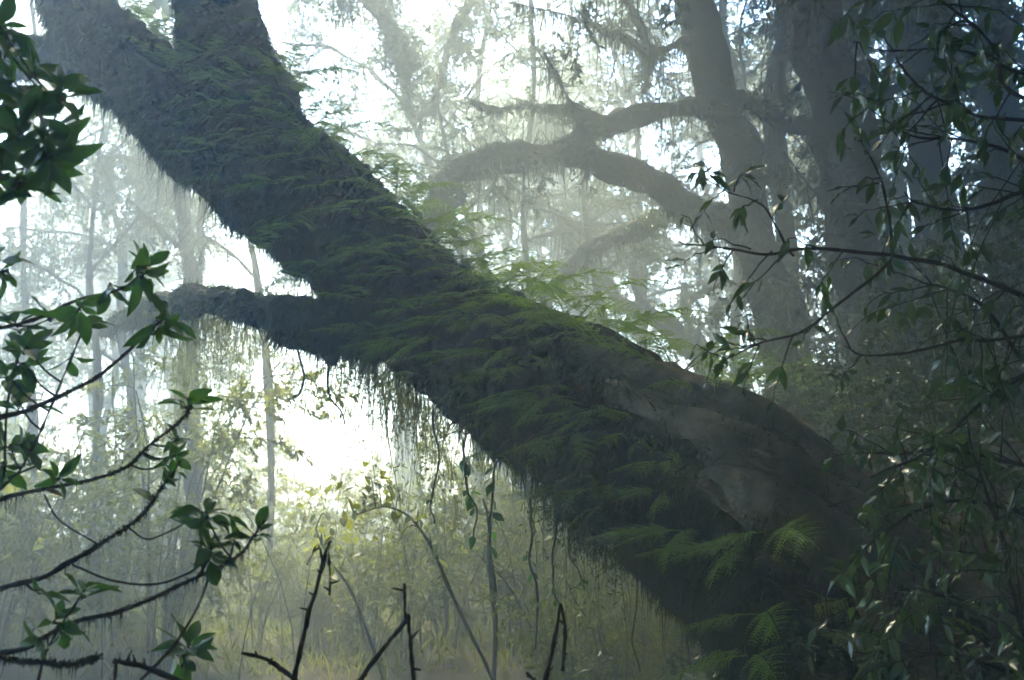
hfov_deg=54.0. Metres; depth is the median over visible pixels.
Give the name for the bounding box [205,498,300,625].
bush
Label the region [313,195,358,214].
fern
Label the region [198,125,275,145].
fern
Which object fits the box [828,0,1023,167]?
wet branch
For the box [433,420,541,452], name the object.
fern
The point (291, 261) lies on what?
fern
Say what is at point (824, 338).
bush
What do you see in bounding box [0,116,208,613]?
forest tree
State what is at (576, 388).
fern
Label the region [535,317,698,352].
fern
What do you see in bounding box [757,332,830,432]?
bush
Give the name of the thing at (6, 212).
forest tree
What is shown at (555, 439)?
fern
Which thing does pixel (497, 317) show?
fern
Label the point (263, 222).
fern
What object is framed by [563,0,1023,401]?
forest tree
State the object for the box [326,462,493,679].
sapling
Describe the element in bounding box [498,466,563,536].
bush
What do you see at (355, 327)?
fern
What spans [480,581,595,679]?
bush
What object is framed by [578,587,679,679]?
bush
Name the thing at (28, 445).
leafy branch
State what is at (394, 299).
fern
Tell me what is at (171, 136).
fern
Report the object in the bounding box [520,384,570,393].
fern
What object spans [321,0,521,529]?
forest tree
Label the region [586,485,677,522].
fern
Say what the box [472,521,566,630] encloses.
bush
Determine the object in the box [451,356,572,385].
fern
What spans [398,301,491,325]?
fern
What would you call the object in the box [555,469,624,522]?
fern
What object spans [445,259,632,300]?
fern
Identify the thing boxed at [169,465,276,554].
bush
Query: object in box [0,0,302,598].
forest tree
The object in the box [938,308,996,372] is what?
bush
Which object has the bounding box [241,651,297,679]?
dead stick
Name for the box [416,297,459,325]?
fern
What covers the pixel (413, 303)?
fern
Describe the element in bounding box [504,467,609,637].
hanging lichen
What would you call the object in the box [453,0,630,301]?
forest tree
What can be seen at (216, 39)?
fern
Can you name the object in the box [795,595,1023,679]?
wet branch
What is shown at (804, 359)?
fern
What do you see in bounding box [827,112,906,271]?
wet branch
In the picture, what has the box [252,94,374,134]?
fern
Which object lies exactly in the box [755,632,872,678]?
fern
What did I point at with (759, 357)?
fern
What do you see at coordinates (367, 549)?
bush
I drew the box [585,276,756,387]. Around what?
bush
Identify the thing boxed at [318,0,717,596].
forest tree
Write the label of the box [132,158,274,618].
forest tree
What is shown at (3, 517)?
bush
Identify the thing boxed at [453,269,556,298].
fern
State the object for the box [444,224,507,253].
fern
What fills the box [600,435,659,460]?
fern
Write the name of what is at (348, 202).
fern
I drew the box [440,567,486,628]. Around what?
bush
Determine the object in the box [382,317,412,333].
fern
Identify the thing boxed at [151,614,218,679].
leafy branch
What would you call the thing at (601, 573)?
bush
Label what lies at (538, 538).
bush
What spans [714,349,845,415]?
fern
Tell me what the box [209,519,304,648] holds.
bush
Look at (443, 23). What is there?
forest tree
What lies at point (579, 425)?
fern
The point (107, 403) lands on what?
forest tree
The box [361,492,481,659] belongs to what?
bush
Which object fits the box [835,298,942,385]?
bush
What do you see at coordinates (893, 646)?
wet branch
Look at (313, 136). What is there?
fern
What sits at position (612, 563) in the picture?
hanging lichen
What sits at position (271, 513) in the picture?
bush
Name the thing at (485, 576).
bush
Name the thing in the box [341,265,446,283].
fern
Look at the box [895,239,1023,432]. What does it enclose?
bush
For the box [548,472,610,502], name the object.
fern
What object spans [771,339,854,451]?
bush
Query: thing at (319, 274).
fern
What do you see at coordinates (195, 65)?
fern
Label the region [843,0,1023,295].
forest tree
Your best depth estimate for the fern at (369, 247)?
5.72 m
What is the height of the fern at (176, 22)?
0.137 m
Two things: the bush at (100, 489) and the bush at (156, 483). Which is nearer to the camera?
the bush at (100, 489)
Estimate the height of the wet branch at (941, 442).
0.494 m
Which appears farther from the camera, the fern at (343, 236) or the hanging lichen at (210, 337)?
the hanging lichen at (210, 337)
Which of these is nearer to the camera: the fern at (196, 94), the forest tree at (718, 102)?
the fern at (196, 94)
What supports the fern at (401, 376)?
attached to the leaning tree at (747, 464)
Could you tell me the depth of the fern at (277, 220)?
6.18 m
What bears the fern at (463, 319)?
attached to the leaning tree at (747, 464)
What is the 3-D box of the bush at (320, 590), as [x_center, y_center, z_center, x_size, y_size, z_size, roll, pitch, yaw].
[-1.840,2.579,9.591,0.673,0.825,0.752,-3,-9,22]
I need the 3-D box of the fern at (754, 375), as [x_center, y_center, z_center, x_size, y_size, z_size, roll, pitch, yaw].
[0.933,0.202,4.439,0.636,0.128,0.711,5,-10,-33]
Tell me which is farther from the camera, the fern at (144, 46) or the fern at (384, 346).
the fern at (144, 46)
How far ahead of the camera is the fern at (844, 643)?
4.01 m
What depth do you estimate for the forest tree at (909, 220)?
14.51 m
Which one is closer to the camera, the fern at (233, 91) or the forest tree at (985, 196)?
the fern at (233, 91)
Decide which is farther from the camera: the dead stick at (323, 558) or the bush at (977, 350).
the bush at (977, 350)
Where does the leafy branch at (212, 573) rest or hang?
attached to the leaf canopy
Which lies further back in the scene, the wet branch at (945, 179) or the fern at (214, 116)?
the fern at (214, 116)
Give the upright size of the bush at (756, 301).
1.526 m
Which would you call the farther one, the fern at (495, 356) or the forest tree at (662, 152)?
the forest tree at (662, 152)
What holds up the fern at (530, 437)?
attached to the leaning tree at (747, 464)
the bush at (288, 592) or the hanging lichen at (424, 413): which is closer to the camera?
the hanging lichen at (424, 413)
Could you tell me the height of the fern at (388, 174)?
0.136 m
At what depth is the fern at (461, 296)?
5.51 m
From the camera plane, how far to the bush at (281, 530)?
17.96 m
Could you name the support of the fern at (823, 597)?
attached to the leaning tree at (747, 464)
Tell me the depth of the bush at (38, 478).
9.65 m
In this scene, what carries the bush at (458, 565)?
on the forest floor
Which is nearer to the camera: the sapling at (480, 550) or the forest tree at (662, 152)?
the sapling at (480, 550)
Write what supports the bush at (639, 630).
on the forest floor
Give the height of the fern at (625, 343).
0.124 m
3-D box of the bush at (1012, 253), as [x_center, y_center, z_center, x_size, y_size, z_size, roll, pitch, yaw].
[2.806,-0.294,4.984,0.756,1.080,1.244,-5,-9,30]
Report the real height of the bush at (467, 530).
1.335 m
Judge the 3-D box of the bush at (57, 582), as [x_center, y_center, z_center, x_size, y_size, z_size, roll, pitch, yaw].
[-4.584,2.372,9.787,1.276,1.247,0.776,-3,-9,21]
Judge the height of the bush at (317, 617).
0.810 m
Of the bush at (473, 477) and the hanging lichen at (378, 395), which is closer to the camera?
the hanging lichen at (378, 395)
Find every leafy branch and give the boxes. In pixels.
[0,0,104,205]
[0,239,169,345]
[0,246,33,299]
[0,290,195,427]
[0,312,115,490]
[0,388,223,522]
[0,460,186,603]
[0,497,272,679]
[0,652,102,679]
[20,573,122,679]
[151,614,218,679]
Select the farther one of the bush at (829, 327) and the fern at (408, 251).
the bush at (829, 327)
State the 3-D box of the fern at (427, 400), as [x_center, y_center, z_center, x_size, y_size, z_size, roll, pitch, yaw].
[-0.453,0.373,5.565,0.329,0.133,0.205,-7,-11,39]
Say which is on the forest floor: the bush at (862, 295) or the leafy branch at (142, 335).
the bush at (862, 295)
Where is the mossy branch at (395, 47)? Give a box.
[316,0,438,114]
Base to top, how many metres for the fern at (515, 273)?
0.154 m
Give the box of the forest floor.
[0,381,1023,679]
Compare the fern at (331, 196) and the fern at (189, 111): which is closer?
the fern at (331, 196)
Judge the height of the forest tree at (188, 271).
6.661 m
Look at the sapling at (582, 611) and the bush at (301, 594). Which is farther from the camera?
the bush at (301, 594)
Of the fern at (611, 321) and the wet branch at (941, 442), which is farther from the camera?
the fern at (611, 321)
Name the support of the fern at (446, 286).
attached to the leaning tree at (747, 464)
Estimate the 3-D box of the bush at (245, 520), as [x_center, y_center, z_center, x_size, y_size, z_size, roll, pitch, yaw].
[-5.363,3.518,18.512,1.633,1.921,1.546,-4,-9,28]
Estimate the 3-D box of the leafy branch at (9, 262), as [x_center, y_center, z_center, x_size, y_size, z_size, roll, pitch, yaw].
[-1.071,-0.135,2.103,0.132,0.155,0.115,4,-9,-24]
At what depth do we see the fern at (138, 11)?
7.54 m
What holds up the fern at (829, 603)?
attached to the leaning tree at (747, 464)
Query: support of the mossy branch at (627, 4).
attached to the forest tree at (718, 102)
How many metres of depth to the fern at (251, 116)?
6.66 m
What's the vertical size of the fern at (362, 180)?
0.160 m
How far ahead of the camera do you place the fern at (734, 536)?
3.66 m
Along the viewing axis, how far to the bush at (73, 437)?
16.27 m
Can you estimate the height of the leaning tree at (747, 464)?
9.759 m
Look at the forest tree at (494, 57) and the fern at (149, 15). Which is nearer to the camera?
the fern at (149, 15)
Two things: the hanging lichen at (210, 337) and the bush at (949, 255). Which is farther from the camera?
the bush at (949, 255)
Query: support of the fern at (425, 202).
on the leaning tree at (747, 464)
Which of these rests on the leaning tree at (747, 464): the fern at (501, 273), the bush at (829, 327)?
the fern at (501, 273)
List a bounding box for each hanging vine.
[287,350,306,402]
[326,365,344,423]
[426,409,439,523]
[460,428,488,548]
[481,462,503,557]
[522,478,541,648]
[544,517,563,609]
[566,526,587,589]
[631,580,640,671]
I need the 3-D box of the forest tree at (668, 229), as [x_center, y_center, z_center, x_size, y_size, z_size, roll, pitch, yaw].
[1.890,-1.433,26.002,6.642,10.751,6.302,-4,-9,28]
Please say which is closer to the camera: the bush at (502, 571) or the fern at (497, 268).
the fern at (497, 268)
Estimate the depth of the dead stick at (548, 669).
2.20 m
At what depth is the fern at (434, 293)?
5.61 m
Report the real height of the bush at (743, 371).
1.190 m
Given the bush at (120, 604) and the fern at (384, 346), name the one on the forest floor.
the bush at (120, 604)
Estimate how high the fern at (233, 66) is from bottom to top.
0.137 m
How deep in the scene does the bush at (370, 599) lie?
9.47 m
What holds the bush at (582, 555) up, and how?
on the forest floor
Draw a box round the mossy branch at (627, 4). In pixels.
[574,0,691,134]
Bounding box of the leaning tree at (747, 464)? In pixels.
[1,0,1023,679]
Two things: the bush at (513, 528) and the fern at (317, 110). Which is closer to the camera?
the fern at (317, 110)
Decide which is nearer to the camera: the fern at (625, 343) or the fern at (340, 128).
the fern at (625, 343)
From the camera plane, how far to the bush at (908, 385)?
4.59 m
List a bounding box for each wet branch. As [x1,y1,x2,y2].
[664,215,1023,357]
[687,161,793,256]
[689,257,892,415]
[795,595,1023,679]
[803,544,1023,679]
[818,368,1023,592]
[819,425,1023,618]
[823,295,1023,442]
[827,61,1023,277]
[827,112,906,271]
[827,230,1023,406]
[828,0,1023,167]
[836,55,1023,194]
[843,163,1023,315]
[849,27,1023,146]
[858,366,1023,534]
[875,407,1023,647]
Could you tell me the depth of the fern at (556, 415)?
4.87 m
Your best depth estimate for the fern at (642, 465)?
4.37 m
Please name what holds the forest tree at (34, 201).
on the forest floor
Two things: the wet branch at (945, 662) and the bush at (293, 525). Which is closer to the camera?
the wet branch at (945, 662)
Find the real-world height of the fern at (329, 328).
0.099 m
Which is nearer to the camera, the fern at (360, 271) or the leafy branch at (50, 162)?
the leafy branch at (50, 162)
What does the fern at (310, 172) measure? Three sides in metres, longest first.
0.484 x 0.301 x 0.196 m
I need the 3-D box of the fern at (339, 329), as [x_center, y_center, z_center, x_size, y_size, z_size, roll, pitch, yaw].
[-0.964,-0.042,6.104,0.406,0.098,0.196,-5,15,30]
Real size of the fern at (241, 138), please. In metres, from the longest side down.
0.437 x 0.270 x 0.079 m
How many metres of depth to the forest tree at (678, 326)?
14.91 m
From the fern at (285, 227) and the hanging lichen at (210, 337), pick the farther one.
the hanging lichen at (210, 337)
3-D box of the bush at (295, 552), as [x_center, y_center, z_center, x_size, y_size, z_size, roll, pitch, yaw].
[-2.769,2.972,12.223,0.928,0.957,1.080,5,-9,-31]
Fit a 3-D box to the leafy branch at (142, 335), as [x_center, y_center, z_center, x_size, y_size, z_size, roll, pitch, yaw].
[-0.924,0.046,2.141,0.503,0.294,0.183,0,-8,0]
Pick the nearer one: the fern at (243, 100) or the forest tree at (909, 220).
the fern at (243, 100)
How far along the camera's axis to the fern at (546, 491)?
4.93 m
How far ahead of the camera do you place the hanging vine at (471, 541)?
5.66 m
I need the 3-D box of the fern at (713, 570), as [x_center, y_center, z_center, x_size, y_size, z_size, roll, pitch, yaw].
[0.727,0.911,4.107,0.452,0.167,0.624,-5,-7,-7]
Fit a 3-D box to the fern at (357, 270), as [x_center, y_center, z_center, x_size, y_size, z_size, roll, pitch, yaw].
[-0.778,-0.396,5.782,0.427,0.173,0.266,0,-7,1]
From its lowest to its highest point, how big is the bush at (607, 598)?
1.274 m
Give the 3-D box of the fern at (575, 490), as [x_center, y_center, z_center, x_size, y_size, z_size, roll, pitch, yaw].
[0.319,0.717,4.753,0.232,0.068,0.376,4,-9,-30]
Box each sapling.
[297,491,384,679]
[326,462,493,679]
[478,544,559,674]
[482,499,497,679]
[558,562,601,678]
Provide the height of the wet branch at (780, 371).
0.401 m
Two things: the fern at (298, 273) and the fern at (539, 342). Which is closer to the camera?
the fern at (539, 342)
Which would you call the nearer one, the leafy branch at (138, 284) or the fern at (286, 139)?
the leafy branch at (138, 284)
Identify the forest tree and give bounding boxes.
[0,0,120,505]
[0,0,232,610]
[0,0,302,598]
[0,6,370,579]
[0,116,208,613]
[2,100,223,505]
[7,16,228,545]
[17,110,272,560]
[58,0,232,513]
[59,115,224,620]
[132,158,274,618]
[259,0,543,534]
[276,0,619,582]
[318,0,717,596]
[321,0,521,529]
[350,0,580,543]
[360,13,569,538]
[388,0,913,394]
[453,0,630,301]
[453,0,682,532]
[458,0,732,322]
[466,40,599,513]
[467,59,706,344]
[472,67,710,352]
[472,164,729,325]
[474,0,812,346]
[526,0,904,375]
[546,223,743,378]
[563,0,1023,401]
[573,0,829,346]
[609,29,881,351]
[699,0,912,350]
[718,86,1023,375]
[728,0,1023,261]
[757,1,914,365]
[758,0,1023,328]
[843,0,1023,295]
[883,0,1023,349]
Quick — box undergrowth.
[0,272,1023,679]
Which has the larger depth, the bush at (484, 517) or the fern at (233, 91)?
the bush at (484, 517)
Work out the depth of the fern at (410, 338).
5.53 m
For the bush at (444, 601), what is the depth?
9.74 m
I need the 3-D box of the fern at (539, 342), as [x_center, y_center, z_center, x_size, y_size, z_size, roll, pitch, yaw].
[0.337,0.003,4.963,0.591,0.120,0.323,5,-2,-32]
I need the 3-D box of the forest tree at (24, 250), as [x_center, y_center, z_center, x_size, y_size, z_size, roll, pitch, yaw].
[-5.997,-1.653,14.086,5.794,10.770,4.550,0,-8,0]
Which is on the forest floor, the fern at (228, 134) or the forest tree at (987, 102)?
the forest tree at (987, 102)
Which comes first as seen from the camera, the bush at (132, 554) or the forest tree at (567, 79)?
the bush at (132, 554)
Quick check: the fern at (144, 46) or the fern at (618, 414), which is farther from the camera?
the fern at (144, 46)
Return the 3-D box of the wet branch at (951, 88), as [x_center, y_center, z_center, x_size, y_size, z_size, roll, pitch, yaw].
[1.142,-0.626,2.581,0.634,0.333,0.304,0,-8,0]
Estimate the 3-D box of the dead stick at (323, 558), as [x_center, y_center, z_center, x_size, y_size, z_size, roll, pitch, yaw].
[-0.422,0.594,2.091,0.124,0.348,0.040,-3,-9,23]
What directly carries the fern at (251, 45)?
attached to the leaning tree at (747, 464)
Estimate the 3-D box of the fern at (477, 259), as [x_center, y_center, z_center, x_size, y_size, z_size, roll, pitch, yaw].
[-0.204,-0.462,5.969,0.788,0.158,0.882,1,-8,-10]
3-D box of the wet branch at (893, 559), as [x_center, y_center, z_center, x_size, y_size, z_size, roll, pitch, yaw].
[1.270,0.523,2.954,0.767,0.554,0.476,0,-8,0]
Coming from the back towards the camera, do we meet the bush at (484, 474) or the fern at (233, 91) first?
the bush at (484, 474)
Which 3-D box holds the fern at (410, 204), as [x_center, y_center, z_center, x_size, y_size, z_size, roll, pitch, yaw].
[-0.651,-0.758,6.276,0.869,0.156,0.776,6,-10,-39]
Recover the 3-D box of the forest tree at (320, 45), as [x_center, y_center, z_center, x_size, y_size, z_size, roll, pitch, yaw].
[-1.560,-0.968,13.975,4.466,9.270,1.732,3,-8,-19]
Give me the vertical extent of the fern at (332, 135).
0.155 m
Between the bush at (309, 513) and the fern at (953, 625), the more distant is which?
the bush at (309, 513)
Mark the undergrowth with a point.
(350, 646)
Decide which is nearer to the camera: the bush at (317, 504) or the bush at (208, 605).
the bush at (208, 605)
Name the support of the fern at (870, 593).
attached to the leaning tree at (747, 464)
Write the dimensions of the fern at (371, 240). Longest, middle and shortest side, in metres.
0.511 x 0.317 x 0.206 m
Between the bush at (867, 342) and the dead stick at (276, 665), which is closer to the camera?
the dead stick at (276, 665)
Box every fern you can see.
[109,35,204,61]
[116,0,161,30]
[127,0,174,36]
[144,12,190,40]
[145,19,176,47]
[151,42,192,70]
[154,45,218,73]
[154,132,213,144]
[155,105,221,135]
[155,121,187,134]
[156,37,226,65]
[156,91,211,111]
[158,136,243,156]
[170,31,231,50]
[171,81,236,107]
[175,173,225,184]
[176,55,294,89]
[176,112,267,135]
[177,58,221,83]
[184,76,236,83]
[185,38,204,52]
[192,83,294,113]
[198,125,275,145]
[201,44,295,68]
[201,149,263,185]
[208,67,238,77]
[216,173,308,194]
[218,33,288,73]
[218,137,297,160]
[221,58,326,96]
[224,98,281,109]
[226,105,291,125]
[228,126,326,151]
[228,127,281,143]
[230,230,296,257]
[234,16,258,21]
[237,41,368,103]
[243,127,325,165]
[246,218,270,231]
[247,52,296,61]
[248,213,318,251]
[248,261,331,302]
[251,104,400,152]
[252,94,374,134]
[258,218,326,231]
[260,259,320,272]
[262,129,405,163]
[272,226,296,232]
[277,91,346,111]
[278,269,312,287]
[282,163,338,194]
[290,267,355,312]
[291,153,420,177]
[291,192,405,220]
[292,176,366,193]
[299,195,341,221]
[305,285,389,318]
[310,323,352,335]
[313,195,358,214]
[313,234,393,269]
[315,230,380,268]
[321,238,443,266]
[324,207,383,219]
[325,326,358,337]
[330,320,379,359]
[338,335,431,364]
[339,248,455,271]
[339,256,408,285]
[340,197,494,229]
[340,237,428,263]
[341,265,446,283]
[342,153,432,182]
[343,167,473,217]
[345,266,407,303]
[349,331,446,374]
[353,182,454,216]
[365,336,422,350]
[368,300,448,318]
[369,298,406,308]
[371,165,432,197]
[375,320,440,339]
[377,371,425,385]
[378,202,524,241]
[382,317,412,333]
[386,295,449,322]
[391,232,476,245]
[395,287,499,315]
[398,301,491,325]
[401,278,460,310]
[401,347,478,369]
[404,313,515,336]
[409,395,445,419]
[415,261,580,292]
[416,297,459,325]
[418,239,544,270]
[421,347,515,374]
[422,256,573,287]
[426,278,485,302]
[432,299,480,315]
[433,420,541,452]
[434,305,462,325]
[435,383,480,414]
[439,318,492,326]
[443,297,539,336]
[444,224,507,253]
[444,313,536,330]
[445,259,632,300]
[448,365,511,393]
[449,252,542,278]
[450,291,495,300]
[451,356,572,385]
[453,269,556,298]
[453,361,529,385]
[453,451,520,484]
[455,396,555,429]
[457,281,612,311]
[464,389,588,423]
[472,334,517,344]
[476,277,672,328]
[488,302,719,338]
[493,393,536,405]
[494,438,523,471]
[498,315,589,335]
[499,429,600,458]
[501,354,544,363]
[504,485,579,515]
[508,292,623,313]
[511,404,614,427]
[512,432,596,469]
[518,430,572,469]
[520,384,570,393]
[523,336,594,348]
[527,305,651,332]
[533,423,579,439]
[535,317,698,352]
[538,379,591,411]
[542,405,621,426]
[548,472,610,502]
[554,408,632,434]
[554,484,616,497]
[555,414,612,433]
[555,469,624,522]
[560,506,637,535]
[562,480,632,513]
[563,385,586,409]
[563,412,603,434]
[572,329,790,376]
[575,329,708,359]
[585,523,696,572]
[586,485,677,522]
[592,432,666,453]
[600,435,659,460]
[607,461,680,478]
[636,540,744,592]
[638,369,786,396]
[661,601,797,649]
[663,450,681,468]
[670,646,790,679]
[676,514,827,562]
[703,349,793,387]
[714,342,886,411]
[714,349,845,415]
[743,359,921,423]
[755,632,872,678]
[764,617,838,640]
[796,597,931,628]
[802,380,923,447]
[805,590,874,632]
[826,627,876,644]
[831,633,877,650]
[838,637,881,671]
[846,644,880,679]
[848,585,881,597]
[849,617,904,643]
[903,610,990,644]
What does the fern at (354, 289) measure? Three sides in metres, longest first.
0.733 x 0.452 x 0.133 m
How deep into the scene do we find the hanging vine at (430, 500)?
6.00 m
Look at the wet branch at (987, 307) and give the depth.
2.50 m
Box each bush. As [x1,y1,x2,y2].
[0,343,289,632]
[0,375,129,611]
[0,378,63,515]
[0,391,103,594]
[0,426,109,567]
[0,427,145,670]
[0,441,43,534]
[0,451,12,616]
[1,348,28,449]
[1,521,103,635]
[3,460,169,636]
[46,516,169,626]
[49,338,362,657]
[50,432,171,572]
[52,518,179,648]
[71,482,264,663]
[98,421,217,591]
[100,365,258,589]
[143,407,303,565]
[161,575,240,635]
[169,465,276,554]
[178,485,264,553]
[195,480,375,618]
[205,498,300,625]
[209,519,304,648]
[232,503,317,585]
[242,494,359,618]
[249,540,320,617]
[250,424,355,571]
[252,545,317,620]
[254,464,414,630]
[254,475,381,607]
[257,547,372,649]
[259,571,347,650]
[263,564,316,619]
[274,506,297,557]
[287,479,415,645]
[289,501,385,625]
[294,571,357,649]
[303,515,465,657]
[319,449,454,563]
[330,547,403,647]
[347,469,545,643]
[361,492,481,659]
[364,444,459,566]
[372,440,533,634]
[383,450,514,615]
[392,511,449,567]
[408,525,482,620]
[411,446,527,629]
[417,416,559,569]
[434,472,606,633]
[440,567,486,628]
[456,457,541,559]
[458,519,533,619]
[466,471,592,630]
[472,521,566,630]
[473,500,620,642]
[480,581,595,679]
[481,494,626,646]
[485,523,563,630]
[490,581,643,679]
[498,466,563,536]
[506,534,628,674]
[530,574,623,668]
[541,537,659,679]
[545,532,617,601]
[549,528,612,589]
[549,545,661,678]
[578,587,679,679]
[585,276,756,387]
[606,598,692,679]
[607,598,684,676]
[621,575,707,674]
[699,270,847,389]
[702,279,847,404]
[727,355,827,416]
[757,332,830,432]
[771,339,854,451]
[778,332,921,466]
[788,349,976,466]
[789,263,924,381]
[797,320,1023,513]
[816,235,939,377]
[834,241,1008,362]
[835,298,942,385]
[840,294,997,441]
[852,269,993,394]
[864,282,1023,548]
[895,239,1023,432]
[920,257,1023,407]
[923,291,1015,380]
[925,196,1023,389]
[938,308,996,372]
[975,208,1023,281]
[1003,170,1023,353]
[1014,201,1023,224]
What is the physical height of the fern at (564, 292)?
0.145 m
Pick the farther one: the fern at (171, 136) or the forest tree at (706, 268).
the forest tree at (706, 268)
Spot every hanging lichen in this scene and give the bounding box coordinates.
[96,305,296,628]
[272,314,452,679]
[358,368,488,674]
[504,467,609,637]
[531,497,656,676]
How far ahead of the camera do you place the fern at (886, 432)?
6.74 m
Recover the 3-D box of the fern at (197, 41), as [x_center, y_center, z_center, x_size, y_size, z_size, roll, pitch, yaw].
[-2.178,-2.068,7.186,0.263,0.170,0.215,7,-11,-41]
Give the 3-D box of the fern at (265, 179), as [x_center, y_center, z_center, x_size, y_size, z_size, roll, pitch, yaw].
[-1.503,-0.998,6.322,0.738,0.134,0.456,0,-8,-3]
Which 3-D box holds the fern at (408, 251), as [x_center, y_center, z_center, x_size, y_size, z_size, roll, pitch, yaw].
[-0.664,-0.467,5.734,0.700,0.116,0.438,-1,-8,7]
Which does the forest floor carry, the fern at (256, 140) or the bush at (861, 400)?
the bush at (861, 400)
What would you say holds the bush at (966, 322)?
on the forest floor
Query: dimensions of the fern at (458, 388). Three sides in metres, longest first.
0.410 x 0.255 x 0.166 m
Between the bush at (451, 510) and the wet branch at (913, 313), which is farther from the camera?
the bush at (451, 510)
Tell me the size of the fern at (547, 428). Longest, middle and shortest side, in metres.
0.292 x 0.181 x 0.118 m
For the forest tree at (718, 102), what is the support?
on the forest floor
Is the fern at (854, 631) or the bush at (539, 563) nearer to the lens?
the fern at (854, 631)
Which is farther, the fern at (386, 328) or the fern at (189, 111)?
the fern at (189, 111)
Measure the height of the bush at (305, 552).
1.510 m
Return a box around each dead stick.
[108,650,181,679]
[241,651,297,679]
[292,540,339,679]
[357,583,421,679]
[525,603,567,679]
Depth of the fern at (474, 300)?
5.41 m
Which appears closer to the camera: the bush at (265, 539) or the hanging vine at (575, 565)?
the hanging vine at (575, 565)
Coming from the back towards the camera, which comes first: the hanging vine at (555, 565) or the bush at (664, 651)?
the bush at (664, 651)
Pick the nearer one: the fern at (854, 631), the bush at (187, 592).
the fern at (854, 631)
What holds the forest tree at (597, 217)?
on the forest floor
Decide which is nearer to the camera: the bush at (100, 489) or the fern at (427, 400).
the fern at (427, 400)
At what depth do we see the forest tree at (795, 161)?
16.97 m
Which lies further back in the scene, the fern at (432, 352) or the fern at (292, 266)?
the fern at (292, 266)
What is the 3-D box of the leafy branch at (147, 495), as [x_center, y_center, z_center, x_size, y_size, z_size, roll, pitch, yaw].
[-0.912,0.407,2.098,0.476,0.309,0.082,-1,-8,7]
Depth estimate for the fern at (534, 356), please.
5.13 m
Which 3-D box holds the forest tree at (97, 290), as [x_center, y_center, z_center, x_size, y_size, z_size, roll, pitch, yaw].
[-10.638,-1.395,26.556,5.911,13.891,5.579,0,-8,0]
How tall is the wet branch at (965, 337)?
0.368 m
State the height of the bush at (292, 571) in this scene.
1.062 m
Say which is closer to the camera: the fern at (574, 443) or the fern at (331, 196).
the fern at (574, 443)
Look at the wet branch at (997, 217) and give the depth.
2.71 m
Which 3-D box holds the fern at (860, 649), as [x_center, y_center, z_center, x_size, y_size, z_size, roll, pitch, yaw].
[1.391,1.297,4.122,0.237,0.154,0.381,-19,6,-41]
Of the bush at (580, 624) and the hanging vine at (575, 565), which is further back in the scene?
the bush at (580, 624)
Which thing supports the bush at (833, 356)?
on the forest floor
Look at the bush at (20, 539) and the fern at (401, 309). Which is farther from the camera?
the bush at (20, 539)
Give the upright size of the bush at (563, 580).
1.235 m
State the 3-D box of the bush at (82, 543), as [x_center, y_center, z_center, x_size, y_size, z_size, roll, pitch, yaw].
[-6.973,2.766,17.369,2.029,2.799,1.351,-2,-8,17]
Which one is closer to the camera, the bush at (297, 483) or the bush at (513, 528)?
the bush at (513, 528)
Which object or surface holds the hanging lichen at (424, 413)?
hanging from the leaning tree at (747, 464)
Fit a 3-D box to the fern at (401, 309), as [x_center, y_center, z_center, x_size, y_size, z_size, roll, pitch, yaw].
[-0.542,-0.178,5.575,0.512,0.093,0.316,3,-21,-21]
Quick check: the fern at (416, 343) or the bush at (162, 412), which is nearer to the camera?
the fern at (416, 343)
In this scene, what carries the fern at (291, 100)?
attached to the leaning tree at (747, 464)
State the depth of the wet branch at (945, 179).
2.88 m
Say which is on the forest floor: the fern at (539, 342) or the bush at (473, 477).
the bush at (473, 477)
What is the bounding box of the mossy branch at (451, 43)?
[391,0,555,143]
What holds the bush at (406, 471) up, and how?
on the forest floor
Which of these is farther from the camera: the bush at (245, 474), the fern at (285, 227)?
the bush at (245, 474)
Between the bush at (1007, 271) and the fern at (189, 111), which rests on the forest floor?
the bush at (1007, 271)
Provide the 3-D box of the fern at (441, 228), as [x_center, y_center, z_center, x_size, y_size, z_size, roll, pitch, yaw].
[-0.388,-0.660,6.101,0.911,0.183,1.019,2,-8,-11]
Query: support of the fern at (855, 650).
attached to the leaning tree at (747, 464)
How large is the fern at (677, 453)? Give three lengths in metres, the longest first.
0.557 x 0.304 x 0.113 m
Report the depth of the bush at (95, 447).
10.17 m
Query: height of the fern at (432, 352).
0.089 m
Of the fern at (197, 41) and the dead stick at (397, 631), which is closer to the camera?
the dead stick at (397, 631)
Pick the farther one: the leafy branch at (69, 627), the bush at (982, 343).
the bush at (982, 343)
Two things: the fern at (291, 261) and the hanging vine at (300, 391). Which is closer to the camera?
the fern at (291, 261)
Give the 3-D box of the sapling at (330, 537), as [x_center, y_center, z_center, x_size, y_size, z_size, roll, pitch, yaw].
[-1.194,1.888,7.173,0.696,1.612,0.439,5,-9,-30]
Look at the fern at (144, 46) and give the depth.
7.22 m
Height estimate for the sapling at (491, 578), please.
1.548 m
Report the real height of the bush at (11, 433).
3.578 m
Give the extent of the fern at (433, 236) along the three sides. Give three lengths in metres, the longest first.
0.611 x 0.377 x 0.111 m
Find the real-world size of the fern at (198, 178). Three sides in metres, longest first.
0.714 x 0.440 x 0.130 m
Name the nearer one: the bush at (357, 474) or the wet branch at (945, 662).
the wet branch at (945, 662)
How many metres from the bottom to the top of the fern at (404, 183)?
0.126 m
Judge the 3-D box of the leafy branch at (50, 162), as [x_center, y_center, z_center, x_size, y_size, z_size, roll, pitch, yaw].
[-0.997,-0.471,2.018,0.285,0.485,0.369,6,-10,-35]
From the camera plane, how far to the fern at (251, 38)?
7.13 m
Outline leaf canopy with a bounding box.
[122,0,1023,23]
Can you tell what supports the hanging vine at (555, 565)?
hanging from the leaning tree at (747, 464)
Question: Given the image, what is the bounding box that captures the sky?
[0,0,1023,512]

